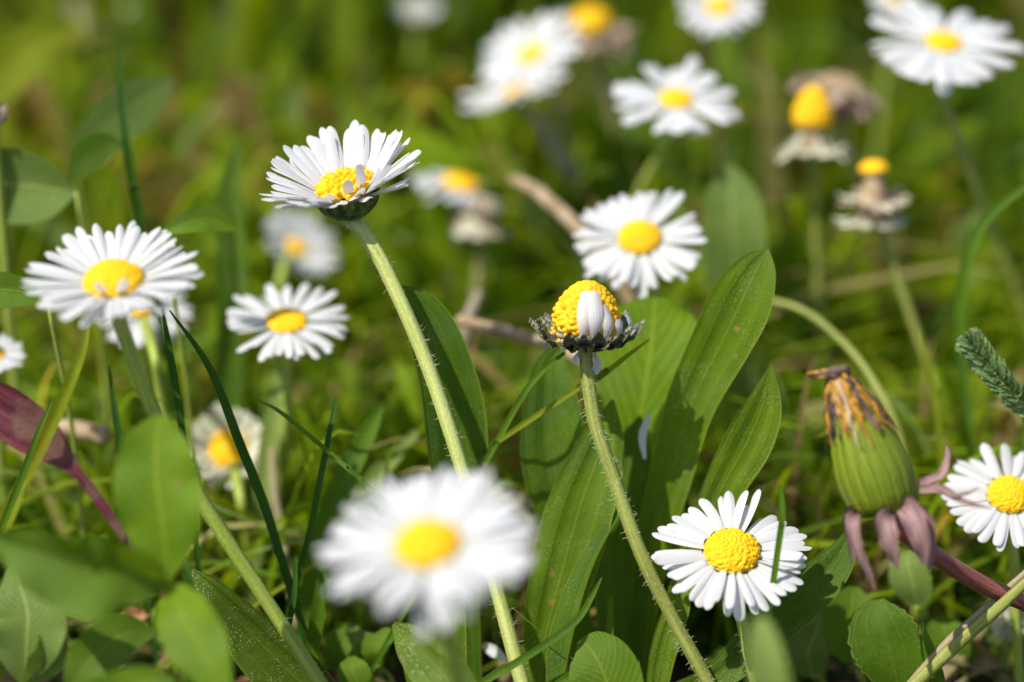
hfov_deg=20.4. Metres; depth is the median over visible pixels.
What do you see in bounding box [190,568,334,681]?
plantain leaf
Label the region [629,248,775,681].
plantain leaf
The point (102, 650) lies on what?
clover leaf
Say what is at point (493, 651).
loose petal
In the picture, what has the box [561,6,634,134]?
spent daisy
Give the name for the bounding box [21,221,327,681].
daisy
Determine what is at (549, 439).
plantain leaf
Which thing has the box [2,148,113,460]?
clover leaflet
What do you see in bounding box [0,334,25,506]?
daisy
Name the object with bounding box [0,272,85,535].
clover leaflet
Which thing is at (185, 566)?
grass strand
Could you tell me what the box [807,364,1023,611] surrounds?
dandelion
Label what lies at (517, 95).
daisy
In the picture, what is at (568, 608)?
plantain leaf
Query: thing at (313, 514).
grass strand
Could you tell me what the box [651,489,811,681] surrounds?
daisy
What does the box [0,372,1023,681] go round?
ground cover
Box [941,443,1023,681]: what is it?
daisy
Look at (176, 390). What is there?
grass strand
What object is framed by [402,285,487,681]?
plantain leaf
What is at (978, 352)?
feathery leaf
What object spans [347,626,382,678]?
clover leaflet
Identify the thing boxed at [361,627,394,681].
clover leaflet
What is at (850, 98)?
spent daisy
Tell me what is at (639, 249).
daisy
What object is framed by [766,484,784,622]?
grass strand
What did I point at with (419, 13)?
daisy
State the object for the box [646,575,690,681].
plantain leaf
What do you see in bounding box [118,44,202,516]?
grass strand
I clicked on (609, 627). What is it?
grass strand
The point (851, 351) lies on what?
green stem
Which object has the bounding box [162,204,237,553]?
clover leaflet
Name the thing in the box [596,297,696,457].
broad leaf
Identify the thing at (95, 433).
dry stalk
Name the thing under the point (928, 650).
grass strand
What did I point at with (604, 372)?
grass strand
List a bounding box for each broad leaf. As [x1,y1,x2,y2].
[0,19,76,105]
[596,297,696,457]
[702,164,766,405]
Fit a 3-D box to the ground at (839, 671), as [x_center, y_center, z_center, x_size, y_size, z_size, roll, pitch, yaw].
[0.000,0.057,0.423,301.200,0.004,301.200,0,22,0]
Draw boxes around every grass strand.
[0,400,53,530]
[0,480,27,530]
[14,324,89,493]
[108,366,158,667]
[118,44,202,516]
[158,339,649,669]
[161,309,201,571]
[169,310,307,644]
[181,559,233,681]
[215,139,246,523]
[233,360,282,669]
[254,398,572,659]
[284,397,336,617]
[287,553,297,624]
[295,406,383,633]
[305,553,329,658]
[329,429,418,594]
[371,352,565,672]
[477,577,601,681]
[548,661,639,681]
[606,596,612,634]
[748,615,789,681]
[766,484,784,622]
[919,329,954,671]
[921,622,945,681]
[954,182,1023,653]
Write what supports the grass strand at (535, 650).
on the ground at (839, 671)
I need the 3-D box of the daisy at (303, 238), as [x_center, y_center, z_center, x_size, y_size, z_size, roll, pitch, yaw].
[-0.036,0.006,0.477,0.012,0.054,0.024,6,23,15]
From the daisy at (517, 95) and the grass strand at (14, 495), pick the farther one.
the daisy at (517, 95)
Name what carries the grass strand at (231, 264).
on the ground at (839, 671)
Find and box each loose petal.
[482,642,507,661]
[638,414,650,458]
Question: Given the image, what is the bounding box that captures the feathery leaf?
[955,327,1023,420]
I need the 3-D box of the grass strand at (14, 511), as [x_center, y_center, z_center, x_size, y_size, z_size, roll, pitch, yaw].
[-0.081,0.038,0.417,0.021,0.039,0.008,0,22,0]
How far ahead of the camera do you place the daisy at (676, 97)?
0.45 m
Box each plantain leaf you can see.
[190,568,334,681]
[392,622,475,681]
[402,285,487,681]
[403,667,411,681]
[429,526,466,661]
[520,347,590,661]
[523,400,624,681]
[546,495,632,681]
[593,415,651,674]
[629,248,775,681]
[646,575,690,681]
[667,364,780,593]
[677,532,855,681]
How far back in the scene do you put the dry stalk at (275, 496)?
0.43 m
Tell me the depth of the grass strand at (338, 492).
0.42 m
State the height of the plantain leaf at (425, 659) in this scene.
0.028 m
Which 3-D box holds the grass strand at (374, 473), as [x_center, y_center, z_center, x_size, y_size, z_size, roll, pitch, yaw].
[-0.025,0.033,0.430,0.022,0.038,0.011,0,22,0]
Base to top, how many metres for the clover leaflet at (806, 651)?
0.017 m
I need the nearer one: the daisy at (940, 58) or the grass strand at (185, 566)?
the grass strand at (185, 566)
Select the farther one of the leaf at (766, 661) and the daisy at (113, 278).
the daisy at (113, 278)
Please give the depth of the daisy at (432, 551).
0.34 m
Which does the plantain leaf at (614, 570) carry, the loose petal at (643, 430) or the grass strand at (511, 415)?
the loose petal at (643, 430)
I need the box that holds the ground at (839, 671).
[0,600,1013,681]
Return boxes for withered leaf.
[0,382,163,594]
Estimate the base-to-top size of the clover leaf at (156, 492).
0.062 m
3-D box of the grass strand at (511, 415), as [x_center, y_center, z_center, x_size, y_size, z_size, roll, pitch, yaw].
[-0.010,0.031,0.408,0.038,0.058,0.001,-9,24,-21]
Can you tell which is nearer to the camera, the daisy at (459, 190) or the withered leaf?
the withered leaf
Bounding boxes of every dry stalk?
[58,419,111,444]
[268,447,295,629]
[415,290,483,613]
[456,315,656,626]
[509,174,635,302]
[531,109,597,209]
[907,570,1023,681]
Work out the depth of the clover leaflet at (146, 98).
0.44 m
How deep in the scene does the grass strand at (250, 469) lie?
0.41 m
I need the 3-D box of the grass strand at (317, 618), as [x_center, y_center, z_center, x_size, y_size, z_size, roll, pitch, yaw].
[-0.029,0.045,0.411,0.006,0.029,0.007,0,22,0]
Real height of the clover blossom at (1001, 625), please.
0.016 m
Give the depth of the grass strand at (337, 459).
0.40 m
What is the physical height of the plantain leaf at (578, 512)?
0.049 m
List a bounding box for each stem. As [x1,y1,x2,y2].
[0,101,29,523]
[773,298,920,633]
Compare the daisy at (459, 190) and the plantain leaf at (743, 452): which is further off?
the daisy at (459, 190)
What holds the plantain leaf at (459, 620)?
on the ground at (839, 671)
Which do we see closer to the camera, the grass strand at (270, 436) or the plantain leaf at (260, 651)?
the plantain leaf at (260, 651)
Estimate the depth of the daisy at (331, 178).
0.40 m
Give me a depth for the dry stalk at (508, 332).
0.43 m
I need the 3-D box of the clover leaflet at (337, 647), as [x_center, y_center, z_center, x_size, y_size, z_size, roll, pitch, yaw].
[-0.025,0.049,0.420,0.006,0.016,0.007,0,22,0]
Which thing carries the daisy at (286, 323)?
on the ground at (839, 671)
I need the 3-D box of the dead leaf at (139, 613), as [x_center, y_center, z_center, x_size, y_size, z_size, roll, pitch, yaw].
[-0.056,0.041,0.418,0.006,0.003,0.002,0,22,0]
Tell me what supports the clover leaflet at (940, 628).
on the ground at (839, 671)
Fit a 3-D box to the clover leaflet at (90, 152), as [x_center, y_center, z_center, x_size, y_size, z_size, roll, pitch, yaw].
[-0.061,0.005,0.444,0.011,0.079,0.009,0,22,0]
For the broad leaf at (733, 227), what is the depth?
0.45 m
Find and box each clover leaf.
[0,414,230,681]
[0,568,66,681]
[64,613,175,681]
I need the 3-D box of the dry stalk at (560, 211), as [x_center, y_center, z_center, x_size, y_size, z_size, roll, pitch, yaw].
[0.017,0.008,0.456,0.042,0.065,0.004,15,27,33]
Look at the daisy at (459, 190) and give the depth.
0.47 m
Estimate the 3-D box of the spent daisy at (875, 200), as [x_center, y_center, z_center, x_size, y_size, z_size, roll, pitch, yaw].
[0.066,0.007,0.452,0.034,0.071,0.012,15,27,33]
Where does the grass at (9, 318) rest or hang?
on the ground at (839, 671)
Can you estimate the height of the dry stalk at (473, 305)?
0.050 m
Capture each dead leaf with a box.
[122,608,149,620]
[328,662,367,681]
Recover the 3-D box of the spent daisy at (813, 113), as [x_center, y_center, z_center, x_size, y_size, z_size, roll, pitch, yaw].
[0.048,-0.004,0.469,0.012,0.078,0.011,-18,28,-37]
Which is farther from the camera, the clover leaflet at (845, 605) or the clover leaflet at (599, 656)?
the clover leaflet at (845, 605)
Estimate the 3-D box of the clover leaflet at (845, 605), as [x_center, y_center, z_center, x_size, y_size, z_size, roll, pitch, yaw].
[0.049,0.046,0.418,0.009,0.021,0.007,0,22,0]
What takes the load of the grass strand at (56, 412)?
on the ground at (839, 671)
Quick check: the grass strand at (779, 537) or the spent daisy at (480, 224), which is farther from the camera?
the spent daisy at (480, 224)
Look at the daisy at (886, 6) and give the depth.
0.50 m
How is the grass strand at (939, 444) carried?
on the ground at (839, 671)
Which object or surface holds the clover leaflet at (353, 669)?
on the ground at (839, 671)
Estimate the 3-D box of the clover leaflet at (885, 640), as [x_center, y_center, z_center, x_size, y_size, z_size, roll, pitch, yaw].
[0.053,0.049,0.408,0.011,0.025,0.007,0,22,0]
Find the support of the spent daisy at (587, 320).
on the ground at (839, 671)
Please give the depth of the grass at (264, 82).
0.49 m
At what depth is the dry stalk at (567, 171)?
0.48 m
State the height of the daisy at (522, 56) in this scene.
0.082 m
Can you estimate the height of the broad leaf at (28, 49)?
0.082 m
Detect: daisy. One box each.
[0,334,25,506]
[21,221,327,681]
[102,293,192,586]
[188,403,263,610]
[226,283,348,513]
[260,120,529,681]
[264,208,338,410]
[316,467,535,681]
[394,0,441,82]
[408,170,484,297]
[452,195,512,357]
[460,61,586,207]
[479,10,593,226]
[529,280,715,681]
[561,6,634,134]
[572,189,714,627]
[612,56,739,299]
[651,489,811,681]
[678,0,760,169]
[773,85,851,448]
[788,71,907,289]
[833,159,954,430]
[869,0,1023,320]
[872,0,921,159]
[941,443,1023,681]
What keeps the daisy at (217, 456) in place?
on the ground at (839, 671)
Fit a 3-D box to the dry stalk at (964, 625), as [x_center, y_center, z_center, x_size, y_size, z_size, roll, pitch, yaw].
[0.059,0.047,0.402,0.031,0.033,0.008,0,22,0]
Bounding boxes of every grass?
[0,0,1023,681]
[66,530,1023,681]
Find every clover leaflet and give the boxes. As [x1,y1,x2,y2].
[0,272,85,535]
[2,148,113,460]
[67,132,155,396]
[70,76,172,383]
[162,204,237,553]
[322,622,362,672]
[337,656,373,681]
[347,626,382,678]
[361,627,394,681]
[569,631,642,681]
[784,609,829,681]
[822,586,871,681]
[848,598,923,681]
[888,550,932,629]
[926,614,972,681]
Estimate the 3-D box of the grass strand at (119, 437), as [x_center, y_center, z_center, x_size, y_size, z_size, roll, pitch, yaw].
[-0.055,0.030,0.417,0.008,0.053,0.010,0,22,0]
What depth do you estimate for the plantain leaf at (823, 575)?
0.41 m
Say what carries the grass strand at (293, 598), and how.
on the ground at (839, 671)
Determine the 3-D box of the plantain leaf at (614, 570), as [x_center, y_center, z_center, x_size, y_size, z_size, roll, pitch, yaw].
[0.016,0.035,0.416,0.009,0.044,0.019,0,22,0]
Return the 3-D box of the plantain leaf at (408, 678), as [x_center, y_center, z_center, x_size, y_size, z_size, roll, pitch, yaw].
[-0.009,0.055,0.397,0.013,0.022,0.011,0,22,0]
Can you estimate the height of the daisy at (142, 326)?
0.052 m
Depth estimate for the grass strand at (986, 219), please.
0.43 m
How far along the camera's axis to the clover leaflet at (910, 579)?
0.42 m
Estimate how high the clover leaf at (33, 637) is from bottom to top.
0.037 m
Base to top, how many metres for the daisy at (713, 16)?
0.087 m

